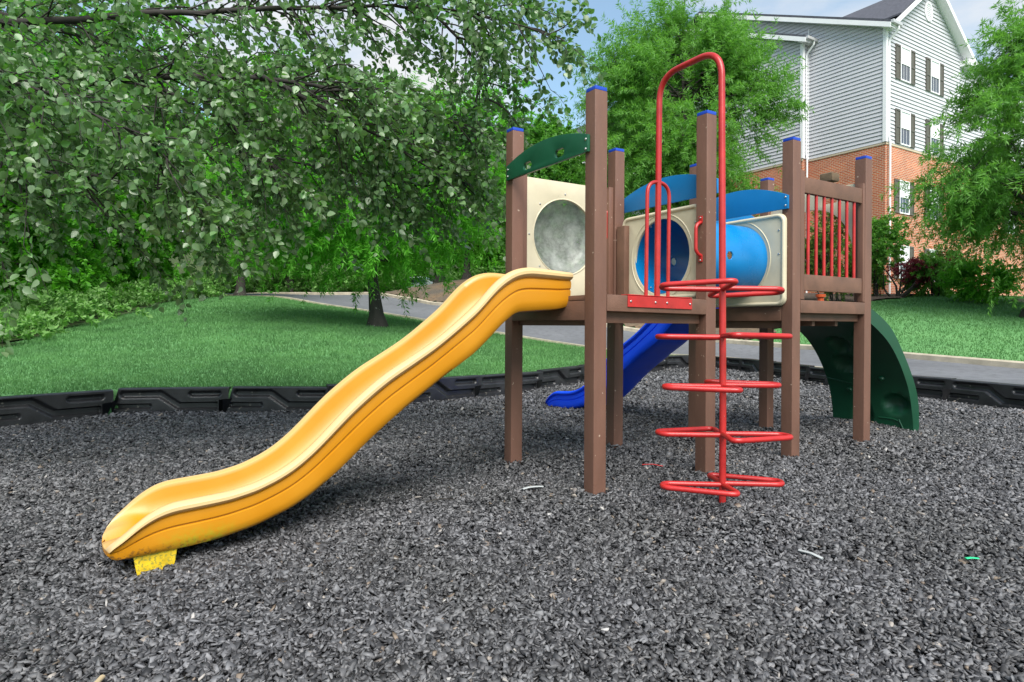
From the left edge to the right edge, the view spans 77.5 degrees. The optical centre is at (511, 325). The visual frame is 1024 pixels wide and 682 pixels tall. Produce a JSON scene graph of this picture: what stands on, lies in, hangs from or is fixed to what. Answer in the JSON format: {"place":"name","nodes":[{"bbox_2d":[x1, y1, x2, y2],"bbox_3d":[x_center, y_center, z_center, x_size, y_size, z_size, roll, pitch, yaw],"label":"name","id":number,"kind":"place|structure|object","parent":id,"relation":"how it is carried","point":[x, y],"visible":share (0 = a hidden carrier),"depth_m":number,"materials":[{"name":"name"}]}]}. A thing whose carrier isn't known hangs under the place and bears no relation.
{"place":"outdoors","nodes":[
{"label":"outdoors","id":0,"kind":"place"},
{"bbox_2d":[0,296,212,346],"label":"forest floor","id":1,"kind":"structure","parent":0,"point":[37,334],"depth_m":15.94,"materials":[{"name":"green plant"}]},
{"bbox_2d":[0,0,87,243],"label":"forest tree","id":2,"kind":"object","parent":1,"relation":"on","point":[1,30],"visible":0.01,"depth_m":19.92,"materials":[{"name":"green plant"}]},
{"bbox_2d":[0,9,126,319],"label":"forest tree","id":3,"kind":"object","parent":1,"relation":"on","point":[78,249],"visible":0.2,"depth_m":17.44,"materials":[{"name":"green plant"}]},
{"bbox_2d":[0,234,195,310],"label":"undergrowth","id":4,"kind":"object","parent":1,"relation":"on","point":[119,278],"visible":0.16,"depth_m":18.82,"materials":[{"name":"green plant"}]},
{"bbox_2d":[0,0,206,307],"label":"forest tree","id":5,"kind":"object","parent":1,"relation":"on","point":[135,216],"visible":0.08,"depth_m":24.32,"materials":[{"name":"green plant"}]},
{"bbox_2d":[0,0,227,304],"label":"forest tree","id":6,"kind":"object","parent":1,"relation":"on","point":[181,18],"visible":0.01,"depth_m":28.29,"materials":[{"name":"green plant"}]},
{"bbox_2d":[31,1,204,174],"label":"forest tree","id":7,"kind":"object","parent":1,"relation":"on","point":[120,22],"depth_m":35.94,"materials":[{"name":"green plant"}]},
{"bbox_2d":[158,236,457,292],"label":"forest floor","id":8,"kind":"structure","parent":0,"point":[176,260],"depth_m":61.82,"materials":[{"name":"green plant"}]},
{"bbox_2d":[207,26,348,291],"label":"forest tree","id":9,"kind":"object","parent":8,"relation":"on","point":[268,58],"depth_m":45.62,"materials":[{"name":"green plant"}]},
{"bbox_2d":[189,260,505,292],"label":"undergrowth","id":10,"kind":"object","parent":8,"relation":"on","point":[256,284],"visible":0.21,"depth_m":38.75,"materials":[{"name":"green plant"}]},
{"bbox_2d":[348,133,456,279],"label":"forest tree","id":11,"kind":"object","parent":8,"relation":"on","point":[434,271],"visible":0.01,"depth_m":51.76,"materials":[{"name":"green plant"}]},
{"bbox_2d":[409,277,433,287],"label":"parked car","id":12,"kind":"object","parent":8,"relation":"on","point":[431,282],"visible":0.01,"depth_m":45.09,"materials":[{"name":"white paint"}]},
{"bbox_2d":[434,64,546,279],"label":"forest tree","id":13,"kind":"object","parent":8,"relation":"on","point":[496,260],"visible":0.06,"depth_m":51.70,"materials":[{"name":"green plant"}]},
{"bbox_2d":[544,161,634,271],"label":"forest tree","id":14,"kind":"object","parent":8,"relation":"on","point":[580,241],"visible":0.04,"depth_m":44.62,"materials":[{"name":"green plant"}]},
{"bbox_2d":[0,293,1023,414],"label":"ground","id":15,"kind":"structure","parent":0,"point":[934,318],"depth_m":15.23,"materials":[{"name":"green plant"}]},
{"bbox_2d":[0,274,230,342],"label":"undergrowth","id":16,"kind":"object","parent":15,"relation":"on","point":[41,313],"visible":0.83,"depth_m":15.02,"materials":[{"name":"green plant"}]},
{"bbox_2d":[155,103,312,295],"bbox_3d":[-11.787,-5.695,28.035,7.365,9.527,7.424,0,0,0],"label":"oak tree","id":17,"kind":"object","parent":15,"relation":"on","point":[240,284],"visible":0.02,"depth_m":27.89,"materials":[{"name":"green plant"}]},
{"bbox_2d":[221,112,355,291],"bbox_3d":[-13.280,-7.437,38.098,9.052,11.782,8.786,0,0,0],"label":"oak tree","id":18,"kind":"object","parent":15,"relation":"on","point":[288,280],"visible":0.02,"depth_m":37.86,"materials":[{"name":"green plant"}]},
{"bbox_2d":[0,0,611,356],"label":"pear tree","id":19,"kind":"object","parent":15,"relation":"on","point":[40,97],"visible":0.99,"depth_m":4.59,"materials":[{"name":"green plant"}]},
{"bbox_2d":[166,58,563,327],"bbox_3d":[-3.824,-3.163,15.736,8.308,6.870,8.472,0,0,42],"label":"willow oak tree","id":20,"kind":"object","parent":15,"relation":"on","point":[360,248],"visible":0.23,"depth_m":15.01,"materials":[{"name":"green plant"}]},
{"bbox_2d":[0,367,1023,681],"bbox_3d":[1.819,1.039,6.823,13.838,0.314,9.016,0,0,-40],"label":"rubber mulch","id":21,"kind":"object","parent":15,"relation":"on","point":[112,607],"visible":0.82,"depth_m":3.01,"materials":[{"name":"grey rubber"}]},
{"bbox_2d":[0,389,113,426],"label":"border timber","id":22,"kind":"object","parent":21,"relation":"on","point":[15,410],"visible":0.72,"depth_m":6.94,"materials":[{"name":"black plastic"}]},
{"bbox_2d":[94,675,104,681],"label":"stick","id":23,"kind":"object","parent":21,"relation":"on","point":[100,678],"visible":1,"depth_m":1.97,"materials":[{"name":"brown wood"}]},
{"bbox_2d":[111,386,230,413],"bbox_3d":[-4.055,0.946,7.579,1.328,0.419,0.105,0,0,-9],"label":"border timber","id":24,"kind":"object","parent":21,"relation":"on","point":[160,399],"visible":0.73,"depth_m":7.55,"materials":[{"name":"black plastic"}]},
{"bbox_2d":[223,386,333,412],"bbox_3d":[-2.779,0.942,7.646,1.311,0.419,0.105,0,0,-2],"label":"border timber","id":25,"kind":"object","parent":21,"relation":"on","point":[247,399],"visible":0.62,"depth_m":7.61,"materials":[{"name":"black plastic"}]},
{"bbox_2d":[320,384,336,399],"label":"border timber","id":26,"kind":"object","parent":21,"relation":"on","point":[328,386],"visible":0.04,"depth_m":7.61,"materials":[{"name":"black plastic"}]},
{"bbox_2d":[426,497,456,501],"bbox_3d":[-0.416,1.023,3.761,0.186,0.026,0.038,0,0,-10],"label":"twig","id":27,"kind":"object","parent":21,"relation":"on","point":[441,498],"visible":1,"depth_m":3.75,"materials":[{"name":"wood"}]},
{"bbox_2d":[413,375,480,402],"bbox_3d":[-0.948,0.897,8.431,1.322,0.419,0.105,0,0,-42],"label":"border timber","id":28,"kind":"object","parent":21,"relation":"on","point":[449,387],"visible":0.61,"depth_m":8.52,"materials":[{"name":"black plastic"}]},
{"bbox_2d":[475,371,541,396],"bbox_3d":[-0.055,0.909,9.290,0.105,0.419,1.398,0,0,44],"label":"border timber","id":29,"kind":"object","parent":21,"relation":"on","point":[492,384],"visible":0.5,"depth_m":9.11,"materials":[{"name":"black plastic"}]},
{"bbox_2d":[102,52,918,575],"bbox_3d":[0.839,-0.123,4.879,4.059,3.045,6.218,0,0,30],"label":"playground playset","id":30,"kind":"object","parent":21,"relation":"on","point":[696,294],"visible":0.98,"depth_m":4.42,"materials":[{"name":"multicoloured plastic"}]},
{"bbox_2d":[522,486,543,489],"bbox_3d":[0.128,1.022,4.027,0.151,0.014,0.033,0,0,-27],"label":"sliver","id":31,"kind":"object","parent":21,"relation":"on","point":[524,488],"visible":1,"depth_m":4.02,"materials":[{"name":"plastic"}]},
{"bbox_2d":[537,365,583,387],"bbox_3d":[0.769,0.894,10.287,0.105,0.419,1.460,0,0,35],"label":"border timber","id":32,"kind":"object","parent":21,"relation":"on","point":[553,377],"visible":0.67,"depth_m":10.24,"materials":[{"name":"black plastic"}]},
{"bbox_2d":[581,364,583,381],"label":"border timber","id":33,"kind":"object","parent":21,"relation":"on","point":[582,377],"visible":0.02,"depth_m":10.83,"materials":[{"name":"black plastic"}]},
{"bbox_2d":[651,357,666,371],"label":"border timber","id":34,"kind":"object","parent":21,"relation":"on","point":[661,365],"visible":0.27,"depth_m":13.79,"materials":[{"name":"black plastic"}]},
{"bbox_2d":[666,355,688,368],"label":"border timber","id":35,"kind":"object","parent":21,"relation":"on","point":[676,361],"visible":0.34,"depth_m":14.20,"materials":[{"name":"black plastic"}]},
{"bbox_2d":[715,356,741,370],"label":"border timber","id":36,"kind":"object","parent":21,"relation":"on","point":[732,363],"visible":0.41,"depth_m":13.68,"materials":[{"name":"black plastic"}]},
{"bbox_2d":[740,358,775,371],"bbox_3d":[4.912,0.897,12.813,0.106,0.419,1.288,0,0,-7],"label":"border timber","id":37,"kind":"object","parent":21,"relation":"on","point":[749,365],"visible":0.39,"depth_m":13.01,"materials":[{"name":"black plastic"}]},
{"bbox_2d":[774,362,814,382],"bbox_3d":[5.062,0.901,11.620,0.106,0.419,1.342,0,0,-7],"label":"border timber","id":38,"kind":"object","parent":21,"relation":"on","point":[804,370],"visible":0.23,"depth_m":11.25,"materials":[{"name":"black plastic"}]},
{"bbox_2d":[798,549,823,559],"bbox_3d":[1.414,1.082,3.024,0.018,0.018,0.128,0,0,-29],"label":"stick","id":39,"kind":"object","parent":21,"relation":"on","point":[813,554],"visible":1,"depth_m":3.01,"materials":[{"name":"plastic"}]},
{"bbox_2d":[805,367,828,386],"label":"border timber","id":40,"kind":"object","parent":21,"relation":"on","point":[818,374],"visible":0.2,"depth_m":10.80,"materials":[{"name":"black plastic"}]},
{"bbox_2d":[912,375,956,399],"bbox_3d":[5.677,0.925,9.241,0.105,0.419,1.415,0,0,-22],"label":"border timber","id":41,"kind":"object","parent":21,"relation":"on","point":[940,388],"visible":0.22,"depth_m":8.82,"materials":[{"name":"black plastic"}]},
{"bbox_2d":[947,379,1023,409],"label":"border timber","id":42,"kind":"object","parent":21,"relation":"on","point":[997,394],"visible":0.68,"depth_m":8.11,"materials":[{"name":"black plastic"}]},
{"bbox_2d":[213,293,822,367],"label":"kerb","id":43,"kind":"structure","parent":15,"relation":"on","point":[498,332],"depth_m":22.63,"materials":[{"name":"concrete"}]},
{"bbox_2d":[481,122,675,272],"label":"apartment building","id":44,"kind":"structure","parent":15,"relation":"on","point":[673,261],"depth_m":50.85,"materials":[{"name":"grey brick"}]},
{"bbox_2d":[259,292,1023,368],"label":"kerb","id":45,"kind":"structure","parent":15,"relation":"on","point":[973,360],"depth_m":16.03,"materials":[{"name":"concrete"}]},
{"bbox_2d":[544,0,814,258],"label":"willow oak tree","id":46,"kind":"object","parent":15,"relation":"on","point":[641,73],"visible":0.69,"depth_m":25.52,"materials":[{"name":"green plant"}]},
{"bbox_2d":[608,0,1023,295],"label":"apartment building","id":47,"kind":"structure","parent":15,"relation":"on","point":[877,84],"depth_m":29.77,"materials":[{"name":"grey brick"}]},
{"bbox_2d":[899,246,909,278],"bbox_3d":[17.681,-2.845,28.800,0.860,1.500,0.050,0,0,-32],"label":"window","id":48,"kind":"structure","parent":47,"relation":"in","point":[907,249],"depth_m":28.87,"materials":[{"name":"white paint"}]},
{"bbox_2d":[900,180,909,214],"bbox_3d":[17.694,-5.765,28.800,0.860,1.500,0.050,0,0,-32],"label":"window","id":49,"kind":"structure","parent":47,"relation":"in","point":[902,194],"depth_m":28.81,"materials":[{"name":"white paint"}]},
{"bbox_2d":[900,110,910,146],"bbox_3d":[17.723,-8.865,28.775,0.860,1.540,0.050,0,0,-32],"label":"window","id":50,"kind":"structure","parent":47,"relation":"in","point":[905,116],"depth_m":28.81,"materials":[{"name":"white paint"}]},
{"bbox_2d":[901,45,910,83],"bbox_3d":[17.736,-11.745,28.775,0.860,1.540,0.050,0,0,-32],"label":"window","id":51,"kind":"structure","parent":47,"relation":"in","point":[905,52],"depth_m":28.79,"materials":[{"name":"white paint"}]},
{"bbox_2d":[931,59,939,94],"bbox_3d":[20.005,-11.735,30.203,0.860,1.540,0.050,0,0,-32],"label":"window","id":52,"kind":"structure","parent":47,"relation":"in","point":[935,66],"depth_m":30.24,"materials":[{"name":"white paint"}]},
{"bbox_2d":[931,120,939,155],"bbox_3d":[19.992,-8.855,30.203,0.860,1.540,0.050,0,0,-32],"label":"window","id":53,"kind":"structure","parent":47,"relation":"in","point":[933,128],"depth_m":30.22,"materials":[{"name":"white paint"}]},
{"bbox_2d":[879,0,1023,317],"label":"willow oak tree","id":54,"kind":"object","parent":15,"relation":"on","point":[981,201],"visible":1,"depth_m":19.16,"materials":[{"name":"green plant"}]},
{"bbox_2d":[931,253,1023,304],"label":"shrub","id":55,"kind":"object","parent":15,"relation":"on","point":[970,286],"visible":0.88,"depth_m":22.17,"materials":[{"name":"green plant"}]},
{"bbox_2d":[1,0,1023,231],"label":"sky","id":56,"kind":"structure","parent":0,"point":[969,13],"materials":[{"name":"blue"}]},
{"bbox_2d":[386,279,776,339],"bbox_3d":[2.305,-1.027,31.175,19.600,3.651,19.950,0,0,0],"label":"pine straw bank","id":57,"kind":"object","parent":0,"point":[435,291],"visible":0.17,"depth_m":32.62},
{"bbox_2d":[356,128,486,283],"bbox_3d":[-4.176,-7.577,39.525,8.845,10.240,8.947,0,0,-43],"label":"oak tree","id":58,"kind":"object","parent":57,"relation":"on","point":[436,280],"depth_m":39.32,"materials":[{"name":"green plant"}]},
{"bbox_2d":[426,131,532,278],"bbox_3d":[-2.420,-6.819,36.597,8.241,8.931,6.684,0,0,0],"label":"oak tree","id":59,"kind":"object","parent":57,"relation":"on","point":[466,275],"visible":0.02,"depth_m":36.33,"materials":[{"name":"green plant"}]},
{"bbox_2d":[474,110,584,271],"bbox_3d":[1.418,-6.373,32.855,6.812,9.484,5.836,0,0,0],"label":"round leaf tree","id":60,"kind":"object","parent":57,"relation":"on","point":[543,130],"visible":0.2,"depth_m":31.80,"materials":[{"name":"green plant"}]},
{"bbox_2d":[224,293,1023,384],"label":"road","id":61,"kind":"structure","parent":0,"point":[572,334],"depth_m":21.23,"materials":[{"name":"grey asphalt"}]},
{"bbox_2d":[803,293,1020,301],"bbox_3d":[16.655,-1.075,28.150,15.300,1.738,9.900,0,0,0],"label":"planting bed","id":62,"kind":"object","parent":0,"point":[811,296],"visible":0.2,"depth_m":25.25,"materials":[{"name":"brown soil"}]},
{"bbox_2d":[804,210,872,301],"bbox_3d":[11.864,-2.632,23.912,2.643,3.922,2.700,0,0,0],"label":"shrub","id":63,"kind":"object","parent":62,"relation":"on","point":[827,272],"visible":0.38,"depth_m":23.50,"materials":[{"name":"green plant"}]},
{"bbox_2d":[841,201,911,295],"bbox_3d":[14.573,-2.879,25.517,2.719,4.159,2.529,0,0,0],"label":"shrub","id":64,"kind":"object","parent":62,"relation":"on","point":[883,247],"visible":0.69,"depth_m":25.09,"materials":[{"name":"green plant"}]},
{"bbox_2d":[876,256,954,296],"bbox_3d":[16.026,-1.812,25.019,2.914,1.788,2.042,0,0,-30],"label":"red maple","id":65,"kind":"object","parent":62,"relation":"on","point":[908,269],"visible":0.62,"depth_m":24.73,"materials":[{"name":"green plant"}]},
{"bbox_2d":[895,252,965,296],"bbox_3d":[16.286,-1.815,24.890,2.421,2.129,2.425,0,0,-31],"label":"shrub","id":66,"kind":"object","parent":62,"relation":"on","point":[935,290],"visible":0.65,"depth_m":24.63,"materials":[{"name":"green plant"}]},
{"bbox_2d":[905,244,982,290],"bbox_3d":[17.675,-2.192,26.107,2.887,2.489,2.174,0,0,0],"label":"shrub","id":67,"kind":"object","parent":62,"relation":"on","point":[939,254],"visible":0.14,"depth_m":25.90,"materials":[{"name":"green plant"}]}
]}

